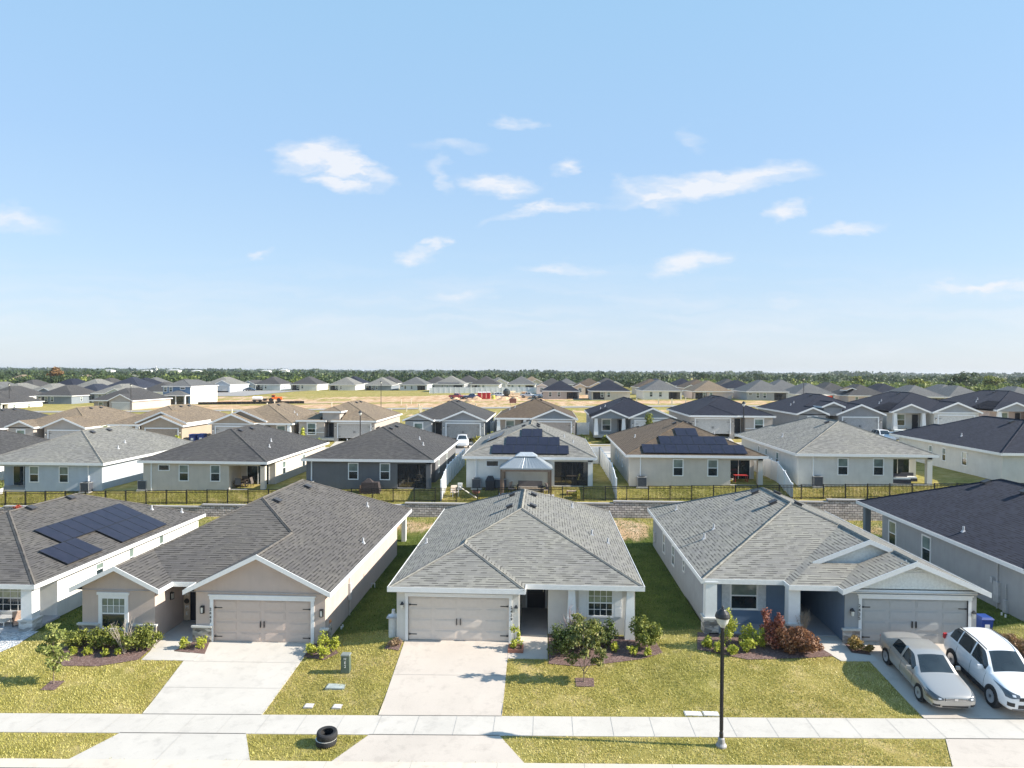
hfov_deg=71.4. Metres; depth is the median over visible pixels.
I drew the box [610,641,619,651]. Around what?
shrub
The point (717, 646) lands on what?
shrub
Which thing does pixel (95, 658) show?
mulch bed
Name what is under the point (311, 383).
house
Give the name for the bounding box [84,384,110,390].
house
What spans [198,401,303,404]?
silt fence
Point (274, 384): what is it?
house
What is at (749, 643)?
shrub
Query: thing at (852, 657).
walkway
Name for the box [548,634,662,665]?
mulch bed
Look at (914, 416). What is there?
front door
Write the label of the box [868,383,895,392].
house
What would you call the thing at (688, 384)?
house
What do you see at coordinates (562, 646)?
shrub
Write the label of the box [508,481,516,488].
patio chair
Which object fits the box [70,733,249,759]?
driveway apron
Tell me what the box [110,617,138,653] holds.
bare shrub
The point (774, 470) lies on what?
vinyl fence
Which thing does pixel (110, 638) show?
shrub
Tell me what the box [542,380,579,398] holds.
house
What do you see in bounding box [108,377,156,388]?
house
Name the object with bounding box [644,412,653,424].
young tree
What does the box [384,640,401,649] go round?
mulch bed
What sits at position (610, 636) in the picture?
shrub
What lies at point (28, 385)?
house
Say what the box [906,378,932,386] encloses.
tree
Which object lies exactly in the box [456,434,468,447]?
parked car
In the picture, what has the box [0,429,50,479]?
house
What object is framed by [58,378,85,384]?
house
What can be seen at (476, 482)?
air conditioner
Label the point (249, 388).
parked car
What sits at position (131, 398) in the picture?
house
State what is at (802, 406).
house
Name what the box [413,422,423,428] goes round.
window
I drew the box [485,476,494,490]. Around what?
covered grill
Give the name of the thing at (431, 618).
garage door
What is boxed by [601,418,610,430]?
window
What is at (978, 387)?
scrub
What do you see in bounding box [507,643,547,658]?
walkway
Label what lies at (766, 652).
mulch bed
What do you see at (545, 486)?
patio chair
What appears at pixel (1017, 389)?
house
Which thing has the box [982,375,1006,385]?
tree
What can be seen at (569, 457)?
house
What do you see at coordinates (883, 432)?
parked car
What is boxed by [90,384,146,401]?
house
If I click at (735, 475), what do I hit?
patio table
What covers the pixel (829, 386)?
house
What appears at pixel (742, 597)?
window
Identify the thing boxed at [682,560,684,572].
window
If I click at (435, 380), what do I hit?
house
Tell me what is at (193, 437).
wheelie bin
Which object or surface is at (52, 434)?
garage door
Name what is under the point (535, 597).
front door
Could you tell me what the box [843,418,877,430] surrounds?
garage door
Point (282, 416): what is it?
house
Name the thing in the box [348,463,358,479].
window
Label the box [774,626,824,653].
shrub
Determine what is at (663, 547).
window
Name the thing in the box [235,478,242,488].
patio chair
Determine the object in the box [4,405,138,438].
house
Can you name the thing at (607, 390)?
house
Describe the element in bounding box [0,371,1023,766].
ground
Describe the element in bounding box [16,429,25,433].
window
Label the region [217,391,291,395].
road
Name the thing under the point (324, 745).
tyre
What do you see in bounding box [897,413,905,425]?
window
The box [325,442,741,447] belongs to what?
pavement
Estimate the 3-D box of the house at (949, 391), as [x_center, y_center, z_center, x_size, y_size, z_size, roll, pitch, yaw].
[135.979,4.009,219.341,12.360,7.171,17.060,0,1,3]
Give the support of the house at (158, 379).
on the ground at (396, 401)
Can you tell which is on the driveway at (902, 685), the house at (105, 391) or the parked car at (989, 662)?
the parked car at (989, 662)
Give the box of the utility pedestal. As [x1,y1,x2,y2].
[341,652,350,673]
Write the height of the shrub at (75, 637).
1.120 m
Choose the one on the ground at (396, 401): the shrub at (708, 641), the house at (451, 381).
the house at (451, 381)
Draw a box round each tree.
[35,623,72,683]
[46,366,63,376]
[563,613,607,681]
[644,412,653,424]
[851,375,867,383]
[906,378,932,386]
[948,371,980,387]
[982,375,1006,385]
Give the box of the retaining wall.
[0,498,881,520]
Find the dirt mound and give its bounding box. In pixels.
[497,396,509,399]
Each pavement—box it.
[0,713,1023,738]
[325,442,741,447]
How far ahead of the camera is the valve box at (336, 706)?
29.47 m
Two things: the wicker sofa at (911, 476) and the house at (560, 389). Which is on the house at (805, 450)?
the wicker sofa at (911, 476)
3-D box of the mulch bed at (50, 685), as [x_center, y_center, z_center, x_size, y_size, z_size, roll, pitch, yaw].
[-20.318,13.331,31.528,0.650,0.112,0.700,0,1,3]
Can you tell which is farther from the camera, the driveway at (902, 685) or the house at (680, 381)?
the house at (680, 381)
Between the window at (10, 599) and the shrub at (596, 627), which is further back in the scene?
the window at (10, 599)
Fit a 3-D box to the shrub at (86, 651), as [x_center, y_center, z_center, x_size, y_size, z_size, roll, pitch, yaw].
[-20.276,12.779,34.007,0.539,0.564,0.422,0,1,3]
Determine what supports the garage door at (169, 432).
in the house at (183, 421)
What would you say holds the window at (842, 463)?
in the house at (805, 450)
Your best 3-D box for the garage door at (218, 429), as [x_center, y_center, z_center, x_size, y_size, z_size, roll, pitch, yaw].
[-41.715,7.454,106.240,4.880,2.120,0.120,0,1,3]
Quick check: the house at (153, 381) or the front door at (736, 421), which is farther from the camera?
the house at (153, 381)
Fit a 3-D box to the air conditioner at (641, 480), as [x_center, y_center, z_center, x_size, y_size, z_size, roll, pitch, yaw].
[11.761,8.963,64.696,1.000,1.210,1.000,0,1,3]
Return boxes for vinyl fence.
[429,387,535,393]
[440,448,464,501]
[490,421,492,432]
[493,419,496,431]
[575,420,588,434]
[592,447,616,499]
[754,458,792,496]
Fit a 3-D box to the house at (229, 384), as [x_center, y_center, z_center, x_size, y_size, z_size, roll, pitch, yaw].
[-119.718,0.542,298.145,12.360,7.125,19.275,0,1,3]
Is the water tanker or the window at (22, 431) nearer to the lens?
the window at (22, 431)
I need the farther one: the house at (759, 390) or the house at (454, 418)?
the house at (759, 390)
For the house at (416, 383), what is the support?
on the ground at (396, 401)
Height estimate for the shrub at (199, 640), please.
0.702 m
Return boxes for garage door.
[49,431,76,438]
[112,403,129,409]
[146,429,176,436]
[214,600,310,642]
[216,427,235,432]
[217,386,227,390]
[338,424,369,437]
[408,596,508,640]
[447,424,479,437]
[540,422,570,432]
[635,421,656,426]
[696,419,729,433]
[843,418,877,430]
[861,599,966,643]
[939,416,973,423]
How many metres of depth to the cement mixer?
239.63 m
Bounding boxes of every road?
[34,405,755,411]
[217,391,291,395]
[456,446,610,452]
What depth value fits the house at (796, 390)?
220.73 m
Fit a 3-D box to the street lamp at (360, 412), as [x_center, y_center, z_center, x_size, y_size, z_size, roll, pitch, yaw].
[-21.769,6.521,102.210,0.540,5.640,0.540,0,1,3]
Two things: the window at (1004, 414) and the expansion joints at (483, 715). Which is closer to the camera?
the expansion joints at (483, 715)
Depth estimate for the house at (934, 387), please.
251.16 m
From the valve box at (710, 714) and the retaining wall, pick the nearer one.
the valve box at (710, 714)
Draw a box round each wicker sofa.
[893,473,910,482]
[900,472,916,481]
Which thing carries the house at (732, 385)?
on the ground at (396, 401)
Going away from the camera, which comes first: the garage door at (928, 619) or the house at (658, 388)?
the garage door at (928, 619)
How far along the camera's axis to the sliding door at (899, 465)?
66.00 m
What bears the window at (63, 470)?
in the house at (102, 458)
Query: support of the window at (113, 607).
in the house at (303, 561)
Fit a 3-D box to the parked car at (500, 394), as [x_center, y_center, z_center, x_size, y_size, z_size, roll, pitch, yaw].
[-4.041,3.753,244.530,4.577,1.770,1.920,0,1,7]
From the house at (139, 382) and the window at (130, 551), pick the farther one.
the house at (139, 382)
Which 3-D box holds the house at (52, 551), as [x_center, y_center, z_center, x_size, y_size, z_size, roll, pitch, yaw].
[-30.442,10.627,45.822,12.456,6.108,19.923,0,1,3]
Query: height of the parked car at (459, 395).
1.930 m
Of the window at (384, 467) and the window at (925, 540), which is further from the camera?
the window at (384, 467)
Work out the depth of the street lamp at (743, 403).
98.49 m
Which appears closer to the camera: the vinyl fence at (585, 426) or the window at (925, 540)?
the window at (925, 540)
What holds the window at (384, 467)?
in the house at (396, 455)
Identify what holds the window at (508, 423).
in the house at (548, 413)
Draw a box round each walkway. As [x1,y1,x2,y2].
[142,651,199,660]
[151,640,192,650]
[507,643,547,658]
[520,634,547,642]
[809,636,850,652]
[828,652,877,661]
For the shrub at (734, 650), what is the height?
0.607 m
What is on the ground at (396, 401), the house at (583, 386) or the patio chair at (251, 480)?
the house at (583, 386)
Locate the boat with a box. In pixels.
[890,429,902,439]
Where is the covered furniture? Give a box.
[359,478,380,493]
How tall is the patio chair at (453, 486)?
0.986 m
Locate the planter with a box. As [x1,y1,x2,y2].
[508,644,523,652]
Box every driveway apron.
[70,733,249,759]
[332,735,523,762]
[946,739,1023,766]
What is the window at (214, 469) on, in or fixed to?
in the house at (263, 456)
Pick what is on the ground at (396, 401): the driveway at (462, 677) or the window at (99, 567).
the driveway at (462, 677)
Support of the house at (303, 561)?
on the ground at (396, 401)
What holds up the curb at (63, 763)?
on the ground at (396, 401)
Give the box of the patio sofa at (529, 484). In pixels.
[517,481,542,490]
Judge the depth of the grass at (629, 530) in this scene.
42.50 m
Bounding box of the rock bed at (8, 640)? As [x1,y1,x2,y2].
[0,631,37,651]
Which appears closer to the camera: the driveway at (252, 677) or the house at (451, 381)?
the driveway at (252, 677)
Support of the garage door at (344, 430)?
in the house at (335, 423)
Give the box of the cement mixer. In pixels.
[503,388,509,396]
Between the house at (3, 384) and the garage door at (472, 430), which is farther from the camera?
the house at (3, 384)
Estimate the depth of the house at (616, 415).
106.06 m
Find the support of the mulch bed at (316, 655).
on the ground at (396, 401)
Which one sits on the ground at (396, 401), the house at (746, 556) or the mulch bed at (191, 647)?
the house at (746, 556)
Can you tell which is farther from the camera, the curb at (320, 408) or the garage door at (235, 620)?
the curb at (320, 408)
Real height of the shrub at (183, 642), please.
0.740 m
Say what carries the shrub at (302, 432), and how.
on the ground at (396, 401)
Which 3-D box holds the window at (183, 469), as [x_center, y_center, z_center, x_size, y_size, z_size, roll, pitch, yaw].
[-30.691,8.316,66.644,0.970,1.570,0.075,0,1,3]
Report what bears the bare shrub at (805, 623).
on the mulch bed at (766, 652)
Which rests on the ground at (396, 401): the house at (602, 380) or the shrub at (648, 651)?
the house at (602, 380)
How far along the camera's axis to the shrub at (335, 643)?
34.04 m
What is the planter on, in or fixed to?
on the ground at (396, 401)
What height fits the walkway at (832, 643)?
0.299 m
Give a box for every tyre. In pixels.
[315,738,336,748]
[316,726,337,742]
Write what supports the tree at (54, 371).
on the ground at (396, 401)
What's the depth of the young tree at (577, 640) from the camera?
30.80 m
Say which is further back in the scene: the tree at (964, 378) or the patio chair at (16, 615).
the tree at (964, 378)
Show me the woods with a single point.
(629, 379)
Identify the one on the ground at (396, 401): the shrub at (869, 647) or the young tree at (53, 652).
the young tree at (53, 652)
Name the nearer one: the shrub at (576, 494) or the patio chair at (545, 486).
the shrub at (576, 494)
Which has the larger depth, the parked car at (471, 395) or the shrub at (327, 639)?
the parked car at (471, 395)
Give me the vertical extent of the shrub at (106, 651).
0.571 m
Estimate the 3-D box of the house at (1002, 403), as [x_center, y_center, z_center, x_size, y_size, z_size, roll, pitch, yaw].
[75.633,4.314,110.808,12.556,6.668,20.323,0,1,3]
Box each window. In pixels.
[0,589,20,611]
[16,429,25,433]
[29,466,38,482]
[59,466,68,482]
[95,561,103,574]
[96,592,129,632]
[128,547,133,559]
[158,464,169,470]
[159,535,163,545]
[179,464,188,480]
[210,465,219,481]
[276,425,285,430]
[282,460,285,474]
[306,422,316,434]
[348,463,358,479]
[380,463,389,479]
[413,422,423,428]
[486,460,498,466]
[505,420,514,427]
[587,590,613,617]
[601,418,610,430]
[662,533,664,554]
[671,545,674,566]
[673,459,683,475]
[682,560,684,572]
[707,459,717,476]
[730,584,757,609]
[754,418,764,427]
[837,458,848,474]
[873,458,883,475]
[888,519,896,545]
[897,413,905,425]
[921,534,930,562]
[929,445,932,452]
[942,447,945,460]
[961,451,967,465]
[1002,412,1008,417]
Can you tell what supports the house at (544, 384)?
on the ground at (396, 401)
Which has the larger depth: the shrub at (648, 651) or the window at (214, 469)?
the window at (214, 469)
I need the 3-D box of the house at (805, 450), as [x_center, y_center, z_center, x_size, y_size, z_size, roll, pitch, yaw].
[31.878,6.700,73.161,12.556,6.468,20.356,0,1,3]
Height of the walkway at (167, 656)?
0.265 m
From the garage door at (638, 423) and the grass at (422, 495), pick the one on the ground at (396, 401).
the grass at (422, 495)
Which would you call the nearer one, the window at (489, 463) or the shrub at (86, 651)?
the shrub at (86, 651)
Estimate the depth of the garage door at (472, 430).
104.88 m
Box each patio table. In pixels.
[0,618,11,626]
[733,474,747,481]
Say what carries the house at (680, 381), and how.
on the ground at (396, 401)
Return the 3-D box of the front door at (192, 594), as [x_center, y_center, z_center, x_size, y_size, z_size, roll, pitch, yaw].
[-16.881,11.645,38.132,0.950,2.040,0.100,0,1,3]
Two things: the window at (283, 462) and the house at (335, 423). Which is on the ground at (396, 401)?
the house at (335, 423)
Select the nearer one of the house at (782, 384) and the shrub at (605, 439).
the shrub at (605, 439)
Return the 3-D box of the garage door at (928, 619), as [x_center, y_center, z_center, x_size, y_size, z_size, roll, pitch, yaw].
[18.912,11.169,33.535,4.880,2.120,0.120,0,1,3]
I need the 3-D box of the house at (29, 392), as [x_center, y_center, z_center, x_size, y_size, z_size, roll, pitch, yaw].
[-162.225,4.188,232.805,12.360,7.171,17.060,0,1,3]
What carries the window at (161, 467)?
in the house at (263, 456)
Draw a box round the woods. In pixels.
[0,367,1023,387]
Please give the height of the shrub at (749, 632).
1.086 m
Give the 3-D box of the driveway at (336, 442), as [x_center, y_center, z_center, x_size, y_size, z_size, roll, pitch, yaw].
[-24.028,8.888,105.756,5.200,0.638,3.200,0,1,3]
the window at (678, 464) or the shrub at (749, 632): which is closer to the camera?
the shrub at (749, 632)
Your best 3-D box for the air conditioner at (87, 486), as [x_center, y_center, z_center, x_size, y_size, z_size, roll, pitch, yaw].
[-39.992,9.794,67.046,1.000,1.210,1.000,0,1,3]
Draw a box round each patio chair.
[12,610,20,626]
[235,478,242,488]
[245,477,253,486]
[450,485,458,496]
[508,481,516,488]
[540,483,547,492]
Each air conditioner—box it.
[78,481,92,493]
[136,479,145,491]
[471,477,481,489]
[636,476,647,487]
[812,476,822,487]
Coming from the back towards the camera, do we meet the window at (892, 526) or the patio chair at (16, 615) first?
the window at (892, 526)
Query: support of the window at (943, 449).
in the house at (990, 447)
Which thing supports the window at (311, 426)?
in the house at (335, 423)
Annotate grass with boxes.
[1,483,959,505]
[38,516,1023,634]
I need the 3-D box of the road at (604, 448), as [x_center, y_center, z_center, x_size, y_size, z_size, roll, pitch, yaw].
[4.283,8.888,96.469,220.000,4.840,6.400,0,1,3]
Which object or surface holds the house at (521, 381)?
on the ground at (396, 401)
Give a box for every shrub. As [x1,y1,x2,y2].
[63,628,89,647]
[68,646,77,655]
[80,645,92,655]
[86,624,112,649]
[99,624,126,647]
[100,648,109,656]
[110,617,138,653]
[114,647,121,655]
[117,622,163,649]
[178,636,189,648]
[194,635,207,647]
[300,426,305,435]
[303,642,317,654]
[316,644,331,658]
[317,631,330,646]
[328,636,340,650]
[387,637,402,645]
[509,624,522,647]
[547,623,585,656]
[558,605,583,630]
[567,615,606,650]
[572,490,579,497]
[598,617,618,648]
[602,434,608,442]
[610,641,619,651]
[626,646,637,654]
[628,614,662,648]
[643,646,651,655]
[701,635,712,647]
[713,641,724,651]
[719,608,737,644]
[726,644,738,654]
[738,623,753,643]
[739,637,757,652]
[752,627,766,647]
[759,607,784,648]
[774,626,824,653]
[795,608,812,628]
[847,635,866,650]
[864,644,874,652]
[999,633,1023,653]
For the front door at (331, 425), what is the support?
in the house at (335, 423)
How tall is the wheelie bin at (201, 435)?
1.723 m
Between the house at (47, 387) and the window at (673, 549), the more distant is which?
the house at (47, 387)
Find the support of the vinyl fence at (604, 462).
on the ground at (396, 401)
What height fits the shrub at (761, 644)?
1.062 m
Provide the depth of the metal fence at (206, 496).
62.07 m
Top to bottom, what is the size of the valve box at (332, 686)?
0.150 m
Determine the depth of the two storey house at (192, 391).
225.06 m
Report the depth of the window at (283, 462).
71.03 m
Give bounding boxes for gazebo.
[499,452,553,495]
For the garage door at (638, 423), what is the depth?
103.60 m
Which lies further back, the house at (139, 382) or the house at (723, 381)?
the house at (723, 381)
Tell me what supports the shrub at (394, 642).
on the mulch bed at (395, 647)
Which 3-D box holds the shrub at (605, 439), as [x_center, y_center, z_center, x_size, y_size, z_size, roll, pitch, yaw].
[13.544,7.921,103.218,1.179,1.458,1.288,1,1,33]
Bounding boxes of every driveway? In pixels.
[143,641,306,714]
[330,441,343,446]
[379,639,508,715]
[862,642,1023,718]
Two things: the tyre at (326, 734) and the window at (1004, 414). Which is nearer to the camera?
the tyre at (326, 734)
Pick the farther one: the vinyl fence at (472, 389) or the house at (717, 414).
the vinyl fence at (472, 389)
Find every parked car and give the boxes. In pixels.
[244,387,255,390]
[449,393,464,398]
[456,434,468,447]
[463,393,479,398]
[493,392,504,396]
[520,392,535,397]
[871,429,895,439]
[879,631,975,707]
[943,627,1023,711]
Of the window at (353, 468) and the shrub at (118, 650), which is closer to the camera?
the shrub at (118, 650)
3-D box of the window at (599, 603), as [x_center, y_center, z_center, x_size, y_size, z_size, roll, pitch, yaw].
[4.365,10.812,35.219,1.320,1.440,0.075,0,1,3]
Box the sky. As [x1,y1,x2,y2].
[0,0,1023,373]
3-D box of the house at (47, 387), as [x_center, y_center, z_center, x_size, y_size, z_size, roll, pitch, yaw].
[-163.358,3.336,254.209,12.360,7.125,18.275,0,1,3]
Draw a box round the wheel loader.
[263,395,282,400]
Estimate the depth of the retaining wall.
60.96 m
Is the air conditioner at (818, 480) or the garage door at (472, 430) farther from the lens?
the garage door at (472, 430)
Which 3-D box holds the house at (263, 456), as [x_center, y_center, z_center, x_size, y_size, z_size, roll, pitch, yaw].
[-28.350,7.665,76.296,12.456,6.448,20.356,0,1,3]
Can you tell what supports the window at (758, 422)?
in the house at (717, 414)
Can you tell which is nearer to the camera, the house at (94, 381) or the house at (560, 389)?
the house at (560, 389)
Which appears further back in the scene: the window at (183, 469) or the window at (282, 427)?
the window at (282, 427)
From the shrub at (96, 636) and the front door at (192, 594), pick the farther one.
the front door at (192, 594)
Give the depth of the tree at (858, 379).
323.29 m
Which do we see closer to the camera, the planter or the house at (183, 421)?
the planter
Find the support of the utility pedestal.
on the ground at (396, 401)
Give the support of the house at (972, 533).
on the ground at (396, 401)
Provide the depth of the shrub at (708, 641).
33.25 m
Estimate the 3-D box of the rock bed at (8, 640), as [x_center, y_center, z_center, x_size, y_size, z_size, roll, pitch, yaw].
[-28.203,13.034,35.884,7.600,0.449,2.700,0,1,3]
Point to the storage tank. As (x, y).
(392, 617)
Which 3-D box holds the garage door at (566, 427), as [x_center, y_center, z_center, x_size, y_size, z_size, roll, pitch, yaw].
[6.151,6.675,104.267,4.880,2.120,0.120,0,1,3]
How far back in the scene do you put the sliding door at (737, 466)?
67.17 m
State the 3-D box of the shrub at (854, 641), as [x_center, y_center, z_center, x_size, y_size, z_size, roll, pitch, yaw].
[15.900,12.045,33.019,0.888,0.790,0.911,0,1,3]
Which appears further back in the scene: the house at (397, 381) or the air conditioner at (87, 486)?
the house at (397, 381)
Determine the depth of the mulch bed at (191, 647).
34.48 m
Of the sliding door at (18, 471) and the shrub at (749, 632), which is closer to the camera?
the shrub at (749, 632)
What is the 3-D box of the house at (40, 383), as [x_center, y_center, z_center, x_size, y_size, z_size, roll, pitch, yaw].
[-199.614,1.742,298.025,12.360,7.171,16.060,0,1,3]
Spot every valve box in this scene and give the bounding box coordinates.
[303,703,314,708]
[325,683,345,690]
[332,704,342,709]
[683,711,702,716]
[702,711,719,716]
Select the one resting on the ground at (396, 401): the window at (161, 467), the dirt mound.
the dirt mound
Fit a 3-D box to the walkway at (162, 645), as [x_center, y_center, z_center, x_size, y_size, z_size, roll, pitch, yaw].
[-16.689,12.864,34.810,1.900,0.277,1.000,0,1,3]
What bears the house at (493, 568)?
on the ground at (396, 401)
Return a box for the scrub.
[0,374,1023,391]
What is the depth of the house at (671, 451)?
64.88 m
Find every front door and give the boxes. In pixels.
[190,592,195,619]
[329,423,333,435]
[436,422,441,434]
[527,589,544,607]
[734,419,739,432]
[912,414,917,427]
[1015,413,1019,418]
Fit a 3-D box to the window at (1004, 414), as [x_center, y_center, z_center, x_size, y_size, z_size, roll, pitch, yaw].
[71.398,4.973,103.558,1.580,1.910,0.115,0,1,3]
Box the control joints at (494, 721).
[2,661,1020,767]
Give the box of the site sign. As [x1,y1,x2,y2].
[509,398,515,404]
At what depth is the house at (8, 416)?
118.38 m
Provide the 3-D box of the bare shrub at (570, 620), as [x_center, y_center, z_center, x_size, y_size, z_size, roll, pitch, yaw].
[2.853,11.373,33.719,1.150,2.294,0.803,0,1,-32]
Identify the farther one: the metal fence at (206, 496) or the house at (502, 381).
the house at (502, 381)
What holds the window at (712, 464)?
in the house at (671, 451)
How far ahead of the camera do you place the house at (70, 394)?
230.05 m
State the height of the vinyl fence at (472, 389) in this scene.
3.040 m
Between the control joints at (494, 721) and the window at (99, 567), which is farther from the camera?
the window at (99, 567)
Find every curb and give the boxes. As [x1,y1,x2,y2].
[0,758,1023,767]
[123,407,433,410]
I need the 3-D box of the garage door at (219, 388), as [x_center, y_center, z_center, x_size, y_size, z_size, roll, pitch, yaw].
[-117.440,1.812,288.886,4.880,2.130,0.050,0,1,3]
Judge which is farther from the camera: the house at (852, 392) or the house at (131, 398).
the house at (852, 392)
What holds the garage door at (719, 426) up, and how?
in the house at (717, 414)
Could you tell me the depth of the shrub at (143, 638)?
34.27 m
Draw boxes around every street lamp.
[358,410,361,434]
[715,606,729,748]
[742,401,745,431]
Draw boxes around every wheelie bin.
[189,434,197,440]
[197,433,206,439]
[976,613,993,629]
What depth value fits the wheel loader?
235.25 m
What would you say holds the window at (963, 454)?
in the house at (990, 447)
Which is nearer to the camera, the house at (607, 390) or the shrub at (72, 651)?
the shrub at (72, 651)
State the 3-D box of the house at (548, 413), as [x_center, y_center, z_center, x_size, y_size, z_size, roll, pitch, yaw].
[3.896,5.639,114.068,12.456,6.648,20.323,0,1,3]
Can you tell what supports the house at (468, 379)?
on the ground at (396, 401)
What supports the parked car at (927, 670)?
on the driveway at (902, 685)
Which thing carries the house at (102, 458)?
on the ground at (396, 401)
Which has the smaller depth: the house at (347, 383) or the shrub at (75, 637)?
the shrub at (75, 637)
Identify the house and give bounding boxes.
[0,382,13,387]
[0,383,39,388]
[0,386,42,397]
[0,390,44,408]
[0,408,47,430]
[0,425,192,491]
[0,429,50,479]
[0,493,205,631]
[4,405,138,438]
[23,380,49,386]
[33,383,63,392]
[34,385,95,403]
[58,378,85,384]
[69,479,411,643]
[78,379,112,386]
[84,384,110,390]
[89,388,172,409]
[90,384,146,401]
[104,378,120,382]
[107,404,227,439]
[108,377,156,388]
[137,424,328,490]
[141,378,162,383]
[146,382,170,394]
[151,377,172,382]
[161,379,218,404]
[208,402,316,434]
[210,377,248,391]
[246,380,261,390]
[255,377,290,390]
[289,376,328,390]
[295,400,401,441]
[301,422,458,489]
[329,377,364,389]
[350,376,369,383]
[365,377,398,390]
[385,376,402,388]
[387,489,644,642]
[399,377,432,390]
[402,399,495,437]
[427,376,442,386]
[433,376,468,391]
[460,375,477,386]
[462,420,596,486]
[470,376,501,390]
[494,377,508,386]
[494,398,577,433]
[506,376,535,390]
[527,376,541,385]
[535,378,557,393]
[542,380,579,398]
[561,378,575,385]
[572,378,599,394]
[584,397,676,437]
[587,380,630,399]
[597,378,623,386]
[606,417,768,485]
[631,379,654,393]
[635,379,682,399]
[647,487,991,643]
[666,395,775,438]
[670,378,687,386]
[676,379,701,394]
[682,380,732,398]
[716,379,731,384]
[720,380,745,389]
[731,380,788,400]
[735,416,938,486]
[755,393,886,430]
[770,380,795,389]
[785,383,836,397]
[815,382,842,391]
[832,384,880,401]
[847,391,982,431]
[856,479,1023,621]
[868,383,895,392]
[884,385,946,399]
[889,416,1023,482]
[924,384,947,390]
[932,385,974,398]
[939,390,1023,418]
[997,386,1023,393]
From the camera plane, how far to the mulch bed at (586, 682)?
30.89 m
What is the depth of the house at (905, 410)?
104.19 m
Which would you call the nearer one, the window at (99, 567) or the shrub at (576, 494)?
the window at (99, 567)
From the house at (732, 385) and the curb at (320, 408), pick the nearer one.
the curb at (320, 408)
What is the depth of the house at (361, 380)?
348.02 m
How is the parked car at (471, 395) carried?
on the ground at (396, 401)
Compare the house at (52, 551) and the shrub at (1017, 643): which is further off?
the house at (52, 551)
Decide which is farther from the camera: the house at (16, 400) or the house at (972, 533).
the house at (16, 400)
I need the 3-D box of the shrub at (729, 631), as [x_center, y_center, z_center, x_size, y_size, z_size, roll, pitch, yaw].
[10.211,11.431,33.430,0.874,1.938,0.801,0,1,-20]
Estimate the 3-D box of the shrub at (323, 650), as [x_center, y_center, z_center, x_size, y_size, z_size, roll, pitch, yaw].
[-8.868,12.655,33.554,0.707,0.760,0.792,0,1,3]
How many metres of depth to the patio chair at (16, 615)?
37.75 m
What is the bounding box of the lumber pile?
[510,393,519,396]
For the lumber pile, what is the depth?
247.05 m
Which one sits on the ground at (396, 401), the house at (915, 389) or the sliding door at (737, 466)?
the house at (915, 389)
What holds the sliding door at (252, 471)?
in the house at (263, 456)
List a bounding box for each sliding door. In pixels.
[13,466,24,484]
[247,464,268,483]
[730,460,749,478]
[893,459,909,472]
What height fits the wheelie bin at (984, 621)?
0.991 m
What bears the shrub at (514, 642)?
in the planter
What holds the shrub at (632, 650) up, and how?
on the mulch bed at (622, 653)
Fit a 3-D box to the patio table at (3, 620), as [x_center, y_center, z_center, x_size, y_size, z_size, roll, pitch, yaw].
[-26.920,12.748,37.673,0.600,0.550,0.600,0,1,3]
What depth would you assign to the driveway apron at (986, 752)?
25.32 m
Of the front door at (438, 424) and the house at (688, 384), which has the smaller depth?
the front door at (438, 424)
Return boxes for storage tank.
[387,609,396,637]
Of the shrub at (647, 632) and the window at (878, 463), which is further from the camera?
the window at (878, 463)
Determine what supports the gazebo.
on the ground at (396, 401)
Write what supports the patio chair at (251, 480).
on the house at (263, 456)
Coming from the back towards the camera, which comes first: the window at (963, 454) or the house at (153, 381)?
the house at (153, 381)
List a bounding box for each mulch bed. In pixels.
[41,681,63,689]
[57,640,159,665]
[174,642,208,653]
[303,644,337,659]
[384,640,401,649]
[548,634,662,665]
[575,678,593,685]
[697,632,832,658]
[845,644,870,654]
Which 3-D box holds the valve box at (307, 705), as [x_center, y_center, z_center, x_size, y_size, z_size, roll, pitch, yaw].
[-8.446,13.433,29.642,0.380,0.150,0.360,0,1,3]
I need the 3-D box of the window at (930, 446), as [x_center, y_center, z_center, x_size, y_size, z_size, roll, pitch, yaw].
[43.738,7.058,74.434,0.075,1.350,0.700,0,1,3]
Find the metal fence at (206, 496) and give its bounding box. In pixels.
[0,483,1023,504]
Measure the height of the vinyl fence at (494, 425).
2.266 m
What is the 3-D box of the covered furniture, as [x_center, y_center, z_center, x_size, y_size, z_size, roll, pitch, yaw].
[-12.903,9.312,64.990,1.900,1.350,0.950,0,1,3]
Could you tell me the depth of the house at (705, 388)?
220.34 m
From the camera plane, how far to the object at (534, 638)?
34.66 m
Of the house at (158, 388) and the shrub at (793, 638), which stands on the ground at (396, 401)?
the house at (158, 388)
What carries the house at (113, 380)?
on the ground at (396, 401)
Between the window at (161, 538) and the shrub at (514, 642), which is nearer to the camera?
the shrub at (514, 642)
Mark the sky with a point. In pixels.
(770, 186)
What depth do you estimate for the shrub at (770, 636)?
33.09 m
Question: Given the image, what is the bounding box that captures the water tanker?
[252,396,262,400]
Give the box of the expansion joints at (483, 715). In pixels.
[120,713,1008,738]
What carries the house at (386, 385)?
on the ground at (396, 401)

